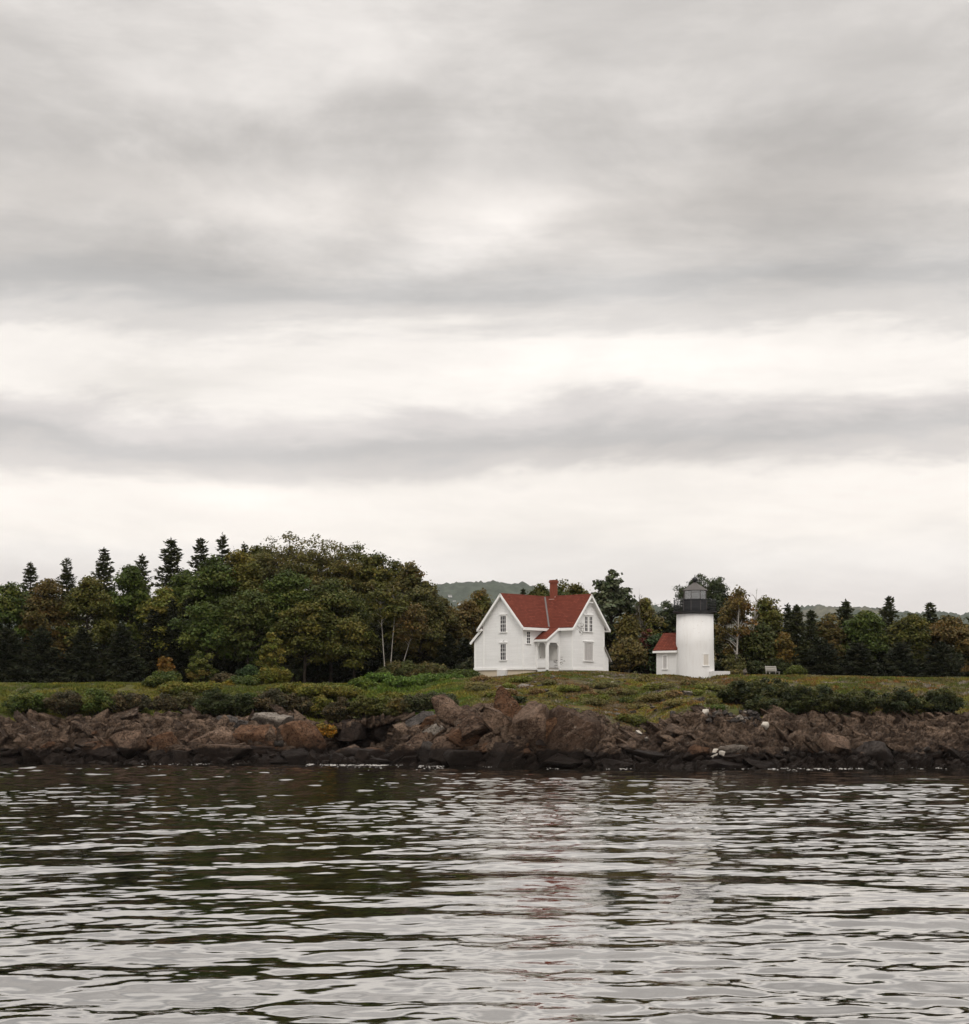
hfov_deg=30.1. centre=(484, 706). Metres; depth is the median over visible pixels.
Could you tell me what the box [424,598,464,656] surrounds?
broad leaved tree
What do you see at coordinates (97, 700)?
shrub
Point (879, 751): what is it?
boulder
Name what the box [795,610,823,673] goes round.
spruce tree
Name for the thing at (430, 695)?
shrub
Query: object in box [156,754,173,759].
boulder
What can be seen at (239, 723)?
boulder
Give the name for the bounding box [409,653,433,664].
shrub
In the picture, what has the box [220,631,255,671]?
spruce tree
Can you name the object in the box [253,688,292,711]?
shrub
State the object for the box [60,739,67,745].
shore rock
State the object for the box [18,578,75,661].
broad leaved tree
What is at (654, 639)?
broad leaved tree
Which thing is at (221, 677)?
shrub
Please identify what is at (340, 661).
shrub
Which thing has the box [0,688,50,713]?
shrub
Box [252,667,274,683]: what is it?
shrub
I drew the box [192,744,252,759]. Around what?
boulder
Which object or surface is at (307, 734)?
boulder
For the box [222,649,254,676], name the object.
shrub
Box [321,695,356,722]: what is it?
shrub
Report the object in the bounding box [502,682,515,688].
shrub
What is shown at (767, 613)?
broad leaved tree
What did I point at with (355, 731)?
boulder
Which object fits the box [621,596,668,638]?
broad leaved tree
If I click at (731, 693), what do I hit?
shrub
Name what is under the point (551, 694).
shrub
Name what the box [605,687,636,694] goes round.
shrub
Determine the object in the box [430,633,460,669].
spruce tree
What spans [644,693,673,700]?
shrub
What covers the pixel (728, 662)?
shrub
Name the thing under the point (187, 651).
spruce tree
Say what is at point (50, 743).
shore rock
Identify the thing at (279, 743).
shore rock
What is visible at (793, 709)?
shrub
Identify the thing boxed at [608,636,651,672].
bush
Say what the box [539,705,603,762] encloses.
boulder
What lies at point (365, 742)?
boulder
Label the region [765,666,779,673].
bench
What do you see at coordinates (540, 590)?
broad leaved tree
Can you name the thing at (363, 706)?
shrub
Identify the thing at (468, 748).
shore rock
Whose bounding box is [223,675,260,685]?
shrub
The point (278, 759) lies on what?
boulder
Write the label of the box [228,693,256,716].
shrub
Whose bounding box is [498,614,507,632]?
window
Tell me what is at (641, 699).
shrub
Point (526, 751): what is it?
shore rock
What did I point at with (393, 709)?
shrub
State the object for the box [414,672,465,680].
shrub
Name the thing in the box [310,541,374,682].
broad leaved tree
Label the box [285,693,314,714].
shrub
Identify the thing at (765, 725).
boulder
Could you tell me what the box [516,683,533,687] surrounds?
stone
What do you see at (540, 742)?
shore rock
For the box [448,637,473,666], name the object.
spruce tree
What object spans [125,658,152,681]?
shrub
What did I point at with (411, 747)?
boulder
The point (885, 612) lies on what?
spruce tree
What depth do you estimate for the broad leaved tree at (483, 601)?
185.11 m
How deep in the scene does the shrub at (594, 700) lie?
149.49 m
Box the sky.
[0,0,968,618]
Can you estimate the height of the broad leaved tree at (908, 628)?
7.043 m
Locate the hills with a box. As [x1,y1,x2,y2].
[3,580,968,648]
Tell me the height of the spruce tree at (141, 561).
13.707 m
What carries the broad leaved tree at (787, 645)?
on the ground at (572, 680)
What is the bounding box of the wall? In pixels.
[709,671,729,677]
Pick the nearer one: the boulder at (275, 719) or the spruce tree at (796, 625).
the boulder at (275, 719)
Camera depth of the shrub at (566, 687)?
152.82 m
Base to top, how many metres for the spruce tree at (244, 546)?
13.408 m
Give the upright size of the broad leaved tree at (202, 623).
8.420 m
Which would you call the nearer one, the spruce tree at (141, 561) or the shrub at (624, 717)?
the shrub at (624, 717)
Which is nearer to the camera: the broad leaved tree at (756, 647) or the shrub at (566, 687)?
the shrub at (566, 687)
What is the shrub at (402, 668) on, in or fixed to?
on the ground at (572, 680)
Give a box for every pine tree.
[591,569,638,656]
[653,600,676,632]
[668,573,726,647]
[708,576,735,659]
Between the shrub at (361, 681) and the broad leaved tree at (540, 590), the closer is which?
the shrub at (361, 681)
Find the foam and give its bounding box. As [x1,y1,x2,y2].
[170,763,945,770]
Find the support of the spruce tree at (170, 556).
on the ground at (572, 680)
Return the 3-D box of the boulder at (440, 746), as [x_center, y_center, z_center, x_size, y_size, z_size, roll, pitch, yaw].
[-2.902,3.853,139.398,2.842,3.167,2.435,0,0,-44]
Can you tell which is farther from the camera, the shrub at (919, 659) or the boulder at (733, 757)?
the shrub at (919, 659)
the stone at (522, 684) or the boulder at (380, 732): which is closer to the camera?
the boulder at (380, 732)
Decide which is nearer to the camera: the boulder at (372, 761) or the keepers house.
the boulder at (372, 761)
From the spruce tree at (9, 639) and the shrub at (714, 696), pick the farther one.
the spruce tree at (9, 639)
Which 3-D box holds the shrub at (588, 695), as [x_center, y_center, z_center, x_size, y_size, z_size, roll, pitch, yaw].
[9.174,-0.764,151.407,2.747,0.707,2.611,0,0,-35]
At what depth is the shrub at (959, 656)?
176.53 m
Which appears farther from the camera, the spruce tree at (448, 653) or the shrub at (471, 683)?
the spruce tree at (448, 653)
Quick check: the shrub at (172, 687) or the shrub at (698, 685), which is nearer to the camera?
the shrub at (698, 685)
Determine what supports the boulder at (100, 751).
on the rocky shore
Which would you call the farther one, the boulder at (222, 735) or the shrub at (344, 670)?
the shrub at (344, 670)
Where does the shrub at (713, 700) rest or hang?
on the ground at (572, 680)
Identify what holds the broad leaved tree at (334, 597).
on the ground at (572, 680)
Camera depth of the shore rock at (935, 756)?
135.36 m
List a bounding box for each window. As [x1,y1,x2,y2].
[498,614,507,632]
[498,642,506,660]
[526,630,531,643]
[539,646,544,658]
[583,641,594,661]
[584,615,588,631]
[588,615,592,631]
[662,655,667,669]
[702,654,709,665]
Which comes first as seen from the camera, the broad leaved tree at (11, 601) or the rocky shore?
the rocky shore
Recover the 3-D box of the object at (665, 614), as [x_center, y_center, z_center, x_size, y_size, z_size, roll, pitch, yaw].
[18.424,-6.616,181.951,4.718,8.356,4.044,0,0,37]
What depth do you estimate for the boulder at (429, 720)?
143.61 m
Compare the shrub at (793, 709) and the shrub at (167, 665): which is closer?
the shrub at (793, 709)
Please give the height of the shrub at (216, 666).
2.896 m
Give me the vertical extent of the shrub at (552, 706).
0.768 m
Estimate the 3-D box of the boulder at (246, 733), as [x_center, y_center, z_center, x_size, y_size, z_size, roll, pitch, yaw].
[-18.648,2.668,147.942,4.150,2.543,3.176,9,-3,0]
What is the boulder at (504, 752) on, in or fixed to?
on the rocky shore
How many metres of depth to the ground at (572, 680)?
154.81 m
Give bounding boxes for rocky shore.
[0,702,968,768]
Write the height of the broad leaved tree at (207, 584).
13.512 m
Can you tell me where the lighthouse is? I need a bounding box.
[652,577,716,678]
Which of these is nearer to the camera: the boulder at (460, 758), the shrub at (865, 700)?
the boulder at (460, 758)
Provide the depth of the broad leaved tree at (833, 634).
179.00 m
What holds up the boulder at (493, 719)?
on the rocky shore
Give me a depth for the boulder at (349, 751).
143.16 m
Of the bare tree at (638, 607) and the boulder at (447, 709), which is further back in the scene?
the bare tree at (638, 607)
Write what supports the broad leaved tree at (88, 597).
on the ground at (572, 680)
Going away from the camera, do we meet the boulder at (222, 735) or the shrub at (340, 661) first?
the boulder at (222, 735)
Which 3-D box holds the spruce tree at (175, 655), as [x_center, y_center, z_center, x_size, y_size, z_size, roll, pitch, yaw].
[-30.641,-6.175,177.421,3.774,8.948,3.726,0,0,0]
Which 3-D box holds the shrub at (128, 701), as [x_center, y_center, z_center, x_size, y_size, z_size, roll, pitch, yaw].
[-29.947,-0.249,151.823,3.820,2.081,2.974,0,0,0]
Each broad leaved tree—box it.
[0,581,35,649]
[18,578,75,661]
[51,575,120,673]
[103,564,152,656]
[131,585,186,664]
[167,568,200,663]
[167,600,240,681]
[177,553,240,649]
[215,587,287,664]
[218,546,274,653]
[230,536,289,579]
[244,543,272,652]
[247,531,324,629]
[249,567,314,657]
[271,600,343,682]
[292,533,341,590]
[293,577,375,682]
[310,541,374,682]
[320,613,384,678]
[336,541,382,615]
[348,550,423,645]
[369,558,404,648]
[386,560,439,645]
[386,584,450,665]
[408,581,443,655]
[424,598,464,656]
[450,598,486,658]
[466,588,493,635]
[527,583,549,595]
[546,589,569,595]
[549,579,568,593]
[564,582,588,594]
[601,611,615,641]
[608,612,645,672]
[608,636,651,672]
[615,633,661,673]
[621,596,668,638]
[722,622,782,664]
[746,595,786,635]
[767,631,798,662]
[814,613,850,660]
[836,610,890,662]
[878,612,933,666]
[924,613,968,674]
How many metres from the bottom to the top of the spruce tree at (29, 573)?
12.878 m
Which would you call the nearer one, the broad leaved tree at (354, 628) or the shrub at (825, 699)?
the shrub at (825, 699)
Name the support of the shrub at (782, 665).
on the ground at (572, 680)
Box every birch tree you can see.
[359,587,410,665]
[389,603,433,659]
[714,585,757,662]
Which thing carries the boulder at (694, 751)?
on the rocky shore
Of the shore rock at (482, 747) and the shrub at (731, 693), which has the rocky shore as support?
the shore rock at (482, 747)
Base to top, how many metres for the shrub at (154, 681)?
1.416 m
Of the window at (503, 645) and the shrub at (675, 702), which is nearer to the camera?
the shrub at (675, 702)
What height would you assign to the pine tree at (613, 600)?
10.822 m
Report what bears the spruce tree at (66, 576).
on the ground at (572, 680)
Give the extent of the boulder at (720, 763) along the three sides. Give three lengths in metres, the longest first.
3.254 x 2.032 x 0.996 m
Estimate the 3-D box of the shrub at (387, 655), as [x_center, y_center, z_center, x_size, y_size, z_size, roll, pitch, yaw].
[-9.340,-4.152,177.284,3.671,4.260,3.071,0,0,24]
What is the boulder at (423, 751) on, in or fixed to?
on the rocky shore
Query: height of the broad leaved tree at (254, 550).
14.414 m
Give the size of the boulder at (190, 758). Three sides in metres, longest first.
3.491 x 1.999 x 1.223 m
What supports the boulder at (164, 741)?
on the rocky shore
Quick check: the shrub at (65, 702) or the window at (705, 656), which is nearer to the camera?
the shrub at (65, 702)
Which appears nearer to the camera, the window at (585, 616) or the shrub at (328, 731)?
the shrub at (328, 731)
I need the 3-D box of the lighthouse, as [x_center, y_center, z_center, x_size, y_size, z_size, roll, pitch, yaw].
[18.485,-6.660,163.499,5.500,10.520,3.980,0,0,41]
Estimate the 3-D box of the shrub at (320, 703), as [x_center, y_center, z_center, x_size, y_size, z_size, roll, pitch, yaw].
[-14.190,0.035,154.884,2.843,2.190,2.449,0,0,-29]
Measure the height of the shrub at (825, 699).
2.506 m
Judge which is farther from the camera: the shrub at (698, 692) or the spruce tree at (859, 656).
the spruce tree at (859, 656)
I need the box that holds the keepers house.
[470,580,611,676]
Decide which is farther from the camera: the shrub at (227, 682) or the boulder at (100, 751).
the shrub at (227, 682)
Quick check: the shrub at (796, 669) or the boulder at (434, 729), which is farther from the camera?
the shrub at (796, 669)
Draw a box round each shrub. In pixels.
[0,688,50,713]
[42,689,85,715]
[76,688,117,714]
[107,691,151,712]
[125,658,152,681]
[141,673,178,687]
[147,692,181,711]
[152,670,182,681]
[155,680,211,693]
[157,655,177,671]
[174,691,202,710]
[185,650,219,682]
[191,688,236,715]
[192,658,227,676]
[197,680,221,691]
[210,671,237,682]
[214,656,226,669]
[220,679,235,685]
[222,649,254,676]
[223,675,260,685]
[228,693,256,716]
[235,664,259,677]
[244,692,262,710]
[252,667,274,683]
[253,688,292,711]
[255,632,286,669]
[265,681,314,691]
[270,668,293,682]
[277,643,309,682]
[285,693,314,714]
[289,682,339,696]
[302,694,332,718]
[316,722,337,738]
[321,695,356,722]
[330,684,365,698]
[333,658,358,682]
[342,662,364,682]
[346,694,379,719]
[348,676,378,688]
[357,658,381,676]
[363,672,392,682]
[370,642,406,670]
[371,695,391,715]
[373,659,421,677]
[376,690,407,698]
[382,675,431,686]
[382,697,410,715]
[397,692,433,713]
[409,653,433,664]
[412,661,449,674]
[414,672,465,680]
[418,691,458,709]
[444,669,482,677]
[450,657,473,669]
[464,681,495,687]
[467,684,490,690]
[469,675,492,680]
[479,690,496,696]
[486,691,495,696]
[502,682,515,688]
[507,688,517,694]
[508,675,532,681]
[512,695,527,702]
[529,688,544,693]
[536,700,554,704]
[540,679,556,684]
[544,691,558,697]
[547,704,566,709]
[557,684,580,690]
[577,693,609,700]
[577,696,609,704]
[579,685,589,690]
[582,690,598,695]
[586,680,619,687]
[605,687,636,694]
[606,687,623,693]
[608,655,620,671]
[612,713,633,721]
[617,696,633,702]
[619,665,642,672]
[625,703,648,708]
[628,714,650,726]
[634,675,654,681]
[636,695,649,701]
[638,629,655,673]
[640,683,661,689]
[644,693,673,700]
[648,682,678,689]
[662,698,687,705]
[664,690,684,696]
[681,679,699,685]
[689,683,720,689]
[692,689,705,694]
[693,681,718,684]
[698,683,726,690]
[703,697,719,704]
[704,694,722,702]
[710,704,725,710]
[714,657,733,670]
[714,679,753,704]
[720,653,746,670]
[726,669,748,674]
[739,677,772,702]
[742,694,785,714]
[745,660,770,674]
[757,677,793,698]
[764,657,792,674]
[774,697,803,714]
[781,684,815,714]
[783,665,808,674]
[801,684,847,713]
[836,688,885,712]
[873,650,890,675]
[876,686,922,714]
[904,643,923,666]
[918,686,965,712]
[938,648,963,672]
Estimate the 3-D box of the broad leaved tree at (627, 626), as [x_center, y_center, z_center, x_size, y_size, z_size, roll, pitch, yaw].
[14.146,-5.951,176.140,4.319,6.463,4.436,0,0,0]
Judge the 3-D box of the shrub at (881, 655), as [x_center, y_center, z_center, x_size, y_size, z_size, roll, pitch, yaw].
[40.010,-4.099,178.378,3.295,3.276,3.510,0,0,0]
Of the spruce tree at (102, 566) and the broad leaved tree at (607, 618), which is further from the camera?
the spruce tree at (102, 566)
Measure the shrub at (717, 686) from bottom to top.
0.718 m
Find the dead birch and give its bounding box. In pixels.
[749,590,761,660]
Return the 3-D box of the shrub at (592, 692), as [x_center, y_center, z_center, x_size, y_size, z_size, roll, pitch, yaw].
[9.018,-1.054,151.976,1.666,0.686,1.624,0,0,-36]
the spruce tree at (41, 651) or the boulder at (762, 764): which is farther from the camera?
the spruce tree at (41, 651)
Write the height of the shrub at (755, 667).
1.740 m
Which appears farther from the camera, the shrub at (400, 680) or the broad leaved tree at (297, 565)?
the broad leaved tree at (297, 565)
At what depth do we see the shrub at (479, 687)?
154.15 m
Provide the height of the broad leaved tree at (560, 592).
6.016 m
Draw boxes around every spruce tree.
[0,626,29,682]
[10,562,45,659]
[14,626,66,682]
[54,557,85,681]
[58,625,103,682]
[89,548,117,657]
[92,622,145,681]
[131,553,154,660]
[136,609,169,680]
[151,538,183,596]
[155,599,187,679]
[176,598,203,682]
[187,538,208,647]
[205,532,230,657]
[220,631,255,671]
[240,541,248,553]
[286,662,335,683]
[342,622,393,682]
[400,636,426,658]
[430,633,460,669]
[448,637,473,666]
[637,624,660,673]
[776,602,792,651]
[784,604,815,674]
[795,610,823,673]
[803,638,847,674]
[830,641,881,675]
[835,598,854,662]
[874,596,899,651]
[875,641,928,676]
[919,601,938,660]
[919,641,968,676]
[963,617,968,676]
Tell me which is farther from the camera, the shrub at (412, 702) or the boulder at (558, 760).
the shrub at (412, 702)
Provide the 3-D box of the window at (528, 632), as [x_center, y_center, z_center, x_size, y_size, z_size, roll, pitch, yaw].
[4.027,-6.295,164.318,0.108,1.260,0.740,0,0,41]
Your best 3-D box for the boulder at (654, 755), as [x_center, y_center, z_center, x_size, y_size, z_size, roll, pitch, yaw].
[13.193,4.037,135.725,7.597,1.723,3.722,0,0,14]
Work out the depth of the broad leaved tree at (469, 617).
182.18 m
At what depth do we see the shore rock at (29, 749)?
143.98 m
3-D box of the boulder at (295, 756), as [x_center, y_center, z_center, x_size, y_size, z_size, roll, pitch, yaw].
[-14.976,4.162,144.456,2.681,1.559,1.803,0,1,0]
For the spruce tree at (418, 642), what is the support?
on the ground at (572, 680)
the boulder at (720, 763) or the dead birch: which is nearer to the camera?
the boulder at (720, 763)
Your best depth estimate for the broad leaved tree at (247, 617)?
173.63 m
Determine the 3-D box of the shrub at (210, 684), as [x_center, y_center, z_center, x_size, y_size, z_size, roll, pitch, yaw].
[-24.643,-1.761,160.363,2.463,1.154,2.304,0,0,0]
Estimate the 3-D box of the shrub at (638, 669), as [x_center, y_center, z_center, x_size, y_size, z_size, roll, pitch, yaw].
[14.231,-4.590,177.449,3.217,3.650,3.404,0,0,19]
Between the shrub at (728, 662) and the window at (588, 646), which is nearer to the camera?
the window at (588, 646)
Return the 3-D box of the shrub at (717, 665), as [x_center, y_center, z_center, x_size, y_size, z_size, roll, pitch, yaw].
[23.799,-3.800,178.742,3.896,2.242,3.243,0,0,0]
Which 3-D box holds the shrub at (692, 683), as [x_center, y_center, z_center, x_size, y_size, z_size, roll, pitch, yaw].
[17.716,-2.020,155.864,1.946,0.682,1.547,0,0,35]
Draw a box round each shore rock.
[23,747,35,752]
[40,740,55,747]
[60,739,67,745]
[71,747,80,751]
[111,751,118,759]
[217,757,227,763]
[249,754,259,761]
[274,740,283,746]
[332,759,339,763]
[463,746,472,749]
[478,746,486,752]
[522,748,530,755]
[536,739,546,745]
[582,758,591,766]
[584,751,595,757]
[759,754,767,759]
[932,754,939,758]
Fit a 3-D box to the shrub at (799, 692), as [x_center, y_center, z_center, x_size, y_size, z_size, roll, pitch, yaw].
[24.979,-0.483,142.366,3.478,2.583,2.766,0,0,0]
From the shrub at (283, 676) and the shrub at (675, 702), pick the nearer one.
the shrub at (675, 702)
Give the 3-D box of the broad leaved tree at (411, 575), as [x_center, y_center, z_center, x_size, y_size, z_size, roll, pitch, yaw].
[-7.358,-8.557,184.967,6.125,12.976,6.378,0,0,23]
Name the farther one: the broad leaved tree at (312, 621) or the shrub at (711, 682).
the broad leaved tree at (312, 621)
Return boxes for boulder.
[81,739,120,760]
[108,730,149,758]
[146,732,179,752]
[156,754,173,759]
[178,727,199,742]
[187,754,194,762]
[190,726,239,743]
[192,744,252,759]
[216,715,237,722]
[232,724,275,744]
[233,720,249,727]
[249,745,286,756]
[251,712,293,727]
[262,754,286,763]
[275,720,326,754]
[281,748,307,763]
[306,749,315,760]
[318,755,330,762]
[331,744,360,757]
[337,718,365,740]
[354,737,371,747]
[355,747,385,761]
[362,757,391,764]
[374,715,393,741]
[387,732,432,762]
[405,711,434,726]
[417,741,432,763]
[419,715,436,729]
[422,724,443,734]
[428,736,456,765]
[431,694,462,725]
[443,749,482,766]
[444,724,480,747]
[459,704,488,740]
[482,706,511,735]
[485,740,529,766]
[493,686,521,717]
[506,701,549,748]
[538,716,556,748]
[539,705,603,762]
[539,753,582,767]
[601,758,632,768]
[628,749,673,762]
[683,744,709,761]
[702,709,708,714]
[703,759,744,768]
[719,744,747,754]
[721,754,744,762]
[743,759,777,768]
[761,722,768,729]
[788,756,796,762]
[819,732,852,756]
[851,740,893,765]
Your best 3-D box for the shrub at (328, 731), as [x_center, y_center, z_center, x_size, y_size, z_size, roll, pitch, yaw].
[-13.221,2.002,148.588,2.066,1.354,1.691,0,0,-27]
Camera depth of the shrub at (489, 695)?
150.63 m
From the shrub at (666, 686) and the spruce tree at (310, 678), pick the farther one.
the spruce tree at (310, 678)
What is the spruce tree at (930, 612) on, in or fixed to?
on the ground at (572, 680)
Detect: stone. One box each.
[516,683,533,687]
[680,691,696,695]
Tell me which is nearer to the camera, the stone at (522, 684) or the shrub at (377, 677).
the stone at (522, 684)
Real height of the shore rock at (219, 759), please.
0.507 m
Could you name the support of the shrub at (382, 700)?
on the ground at (572, 680)
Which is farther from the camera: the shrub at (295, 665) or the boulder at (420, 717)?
the shrub at (295, 665)
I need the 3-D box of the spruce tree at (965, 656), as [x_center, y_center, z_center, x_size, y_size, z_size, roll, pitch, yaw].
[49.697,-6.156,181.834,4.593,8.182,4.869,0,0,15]
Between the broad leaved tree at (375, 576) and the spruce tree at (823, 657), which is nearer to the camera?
the spruce tree at (823, 657)
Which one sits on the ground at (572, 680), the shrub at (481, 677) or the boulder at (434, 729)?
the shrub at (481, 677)
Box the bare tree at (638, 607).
[631,594,647,673]
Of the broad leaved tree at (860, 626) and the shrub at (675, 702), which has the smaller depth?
the shrub at (675, 702)
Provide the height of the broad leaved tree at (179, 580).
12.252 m
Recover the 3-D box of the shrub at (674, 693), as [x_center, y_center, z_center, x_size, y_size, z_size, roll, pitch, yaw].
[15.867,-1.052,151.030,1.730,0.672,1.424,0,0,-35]
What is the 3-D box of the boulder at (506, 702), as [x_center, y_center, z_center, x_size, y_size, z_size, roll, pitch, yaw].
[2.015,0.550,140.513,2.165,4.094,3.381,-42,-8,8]
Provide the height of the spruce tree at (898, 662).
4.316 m
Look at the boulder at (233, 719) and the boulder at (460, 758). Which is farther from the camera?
the boulder at (233, 719)
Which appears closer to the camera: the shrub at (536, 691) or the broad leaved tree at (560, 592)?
the shrub at (536, 691)
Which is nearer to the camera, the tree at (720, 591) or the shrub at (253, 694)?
the shrub at (253, 694)
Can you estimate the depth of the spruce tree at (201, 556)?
193.76 m
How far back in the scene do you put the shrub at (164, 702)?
152.63 m
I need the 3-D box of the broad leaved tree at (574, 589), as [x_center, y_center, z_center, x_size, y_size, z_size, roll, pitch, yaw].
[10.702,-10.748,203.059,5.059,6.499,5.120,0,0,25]
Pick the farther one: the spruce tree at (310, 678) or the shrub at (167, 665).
the spruce tree at (310, 678)
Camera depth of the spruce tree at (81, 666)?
175.50 m
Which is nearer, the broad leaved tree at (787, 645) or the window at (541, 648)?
the window at (541, 648)
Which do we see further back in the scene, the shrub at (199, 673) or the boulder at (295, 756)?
the shrub at (199, 673)
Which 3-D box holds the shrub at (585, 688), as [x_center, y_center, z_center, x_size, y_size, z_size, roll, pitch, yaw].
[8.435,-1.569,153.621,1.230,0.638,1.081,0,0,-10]
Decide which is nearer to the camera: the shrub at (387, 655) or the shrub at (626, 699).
the shrub at (626, 699)
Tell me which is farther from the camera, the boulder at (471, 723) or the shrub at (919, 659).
the shrub at (919, 659)
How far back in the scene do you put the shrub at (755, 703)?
142.03 m
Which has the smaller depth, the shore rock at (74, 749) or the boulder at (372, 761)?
the boulder at (372, 761)
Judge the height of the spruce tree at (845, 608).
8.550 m
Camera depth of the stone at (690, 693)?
151.36 m
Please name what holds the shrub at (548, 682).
on the ground at (572, 680)
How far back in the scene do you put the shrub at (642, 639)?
173.85 m
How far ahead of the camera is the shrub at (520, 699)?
145.99 m
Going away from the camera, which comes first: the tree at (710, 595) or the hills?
the tree at (710, 595)
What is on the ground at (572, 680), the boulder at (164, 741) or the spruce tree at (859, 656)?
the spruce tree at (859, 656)
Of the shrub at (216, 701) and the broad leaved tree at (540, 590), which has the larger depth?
the broad leaved tree at (540, 590)
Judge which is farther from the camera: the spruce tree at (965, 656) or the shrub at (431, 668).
the spruce tree at (965, 656)
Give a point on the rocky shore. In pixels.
(677, 736)
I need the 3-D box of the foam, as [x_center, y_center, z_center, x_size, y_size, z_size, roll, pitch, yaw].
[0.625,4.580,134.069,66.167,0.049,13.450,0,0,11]
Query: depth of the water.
43.82 m
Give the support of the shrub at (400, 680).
on the ground at (572, 680)
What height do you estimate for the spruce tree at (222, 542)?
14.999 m
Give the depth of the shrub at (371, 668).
177.58 m
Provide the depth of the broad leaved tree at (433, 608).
177.33 m
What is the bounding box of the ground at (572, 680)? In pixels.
[0,643,968,731]
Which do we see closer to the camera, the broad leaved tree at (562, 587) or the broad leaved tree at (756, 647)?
the broad leaved tree at (756, 647)
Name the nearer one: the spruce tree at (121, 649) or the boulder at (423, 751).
the boulder at (423, 751)
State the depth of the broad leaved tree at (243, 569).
181.04 m
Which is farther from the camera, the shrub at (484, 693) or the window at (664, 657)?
the window at (664, 657)
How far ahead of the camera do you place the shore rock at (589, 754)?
133.74 m
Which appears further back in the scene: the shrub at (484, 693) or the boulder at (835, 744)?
the shrub at (484, 693)
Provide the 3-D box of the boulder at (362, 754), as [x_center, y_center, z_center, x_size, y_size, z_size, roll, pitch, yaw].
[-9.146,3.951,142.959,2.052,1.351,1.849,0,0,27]
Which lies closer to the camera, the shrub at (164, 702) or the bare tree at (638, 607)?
the shrub at (164, 702)
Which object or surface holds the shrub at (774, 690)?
on the ground at (572, 680)
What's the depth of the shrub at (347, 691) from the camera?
158.19 m
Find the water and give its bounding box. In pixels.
[0,763,968,1023]
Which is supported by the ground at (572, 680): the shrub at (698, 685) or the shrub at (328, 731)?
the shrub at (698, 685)
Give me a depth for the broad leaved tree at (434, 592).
185.52 m
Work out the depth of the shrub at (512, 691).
151.01 m
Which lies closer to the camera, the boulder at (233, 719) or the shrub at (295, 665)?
the boulder at (233, 719)
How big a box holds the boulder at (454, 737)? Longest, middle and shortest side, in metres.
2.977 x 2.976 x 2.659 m
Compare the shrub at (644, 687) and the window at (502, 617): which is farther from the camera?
the window at (502, 617)
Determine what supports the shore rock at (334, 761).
on the rocky shore
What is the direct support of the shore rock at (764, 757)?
on the rocky shore
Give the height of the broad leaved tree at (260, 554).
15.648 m
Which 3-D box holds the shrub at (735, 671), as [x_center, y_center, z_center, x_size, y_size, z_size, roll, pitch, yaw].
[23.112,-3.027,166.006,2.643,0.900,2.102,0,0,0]
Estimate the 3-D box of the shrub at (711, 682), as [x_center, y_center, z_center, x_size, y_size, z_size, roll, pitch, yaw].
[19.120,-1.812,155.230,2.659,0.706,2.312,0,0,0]
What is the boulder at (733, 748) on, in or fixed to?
on the rocky shore
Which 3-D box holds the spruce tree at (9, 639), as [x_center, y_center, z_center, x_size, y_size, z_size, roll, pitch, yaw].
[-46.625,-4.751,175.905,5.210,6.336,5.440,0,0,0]
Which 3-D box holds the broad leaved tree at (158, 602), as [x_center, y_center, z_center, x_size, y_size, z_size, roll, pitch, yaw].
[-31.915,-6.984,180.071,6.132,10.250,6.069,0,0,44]
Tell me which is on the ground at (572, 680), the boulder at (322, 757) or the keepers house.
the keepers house
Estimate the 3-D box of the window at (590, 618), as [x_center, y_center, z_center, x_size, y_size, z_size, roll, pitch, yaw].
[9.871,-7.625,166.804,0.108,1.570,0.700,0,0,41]
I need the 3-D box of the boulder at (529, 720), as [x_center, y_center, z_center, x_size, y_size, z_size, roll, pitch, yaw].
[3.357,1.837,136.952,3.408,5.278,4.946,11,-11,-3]
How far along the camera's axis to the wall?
161.93 m
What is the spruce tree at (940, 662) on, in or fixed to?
on the ground at (572, 680)
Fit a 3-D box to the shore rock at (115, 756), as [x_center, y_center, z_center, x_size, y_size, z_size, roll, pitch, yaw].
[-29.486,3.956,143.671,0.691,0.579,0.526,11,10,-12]
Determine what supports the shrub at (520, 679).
on the ground at (572, 680)
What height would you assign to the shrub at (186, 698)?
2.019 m
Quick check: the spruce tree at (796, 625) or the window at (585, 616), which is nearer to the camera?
the window at (585, 616)
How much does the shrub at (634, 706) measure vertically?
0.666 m
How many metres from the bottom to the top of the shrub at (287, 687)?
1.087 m
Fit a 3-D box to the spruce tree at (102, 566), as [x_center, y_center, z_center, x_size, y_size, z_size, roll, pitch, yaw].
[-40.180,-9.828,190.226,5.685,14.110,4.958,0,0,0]
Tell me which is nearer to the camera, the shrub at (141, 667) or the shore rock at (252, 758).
the shore rock at (252, 758)
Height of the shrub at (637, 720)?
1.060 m
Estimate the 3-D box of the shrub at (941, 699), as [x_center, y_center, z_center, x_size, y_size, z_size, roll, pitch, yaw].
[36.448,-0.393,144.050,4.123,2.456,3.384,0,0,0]
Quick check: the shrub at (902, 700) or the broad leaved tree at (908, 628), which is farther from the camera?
the broad leaved tree at (908, 628)
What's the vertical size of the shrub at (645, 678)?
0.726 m
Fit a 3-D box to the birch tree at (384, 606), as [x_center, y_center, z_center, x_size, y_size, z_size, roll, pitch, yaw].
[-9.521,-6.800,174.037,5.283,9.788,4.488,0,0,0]
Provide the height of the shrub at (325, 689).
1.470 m
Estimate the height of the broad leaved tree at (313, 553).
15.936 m
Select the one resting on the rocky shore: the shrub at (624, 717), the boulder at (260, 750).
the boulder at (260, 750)
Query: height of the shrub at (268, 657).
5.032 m
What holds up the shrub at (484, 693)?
on the ground at (572, 680)
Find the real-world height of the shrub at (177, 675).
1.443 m

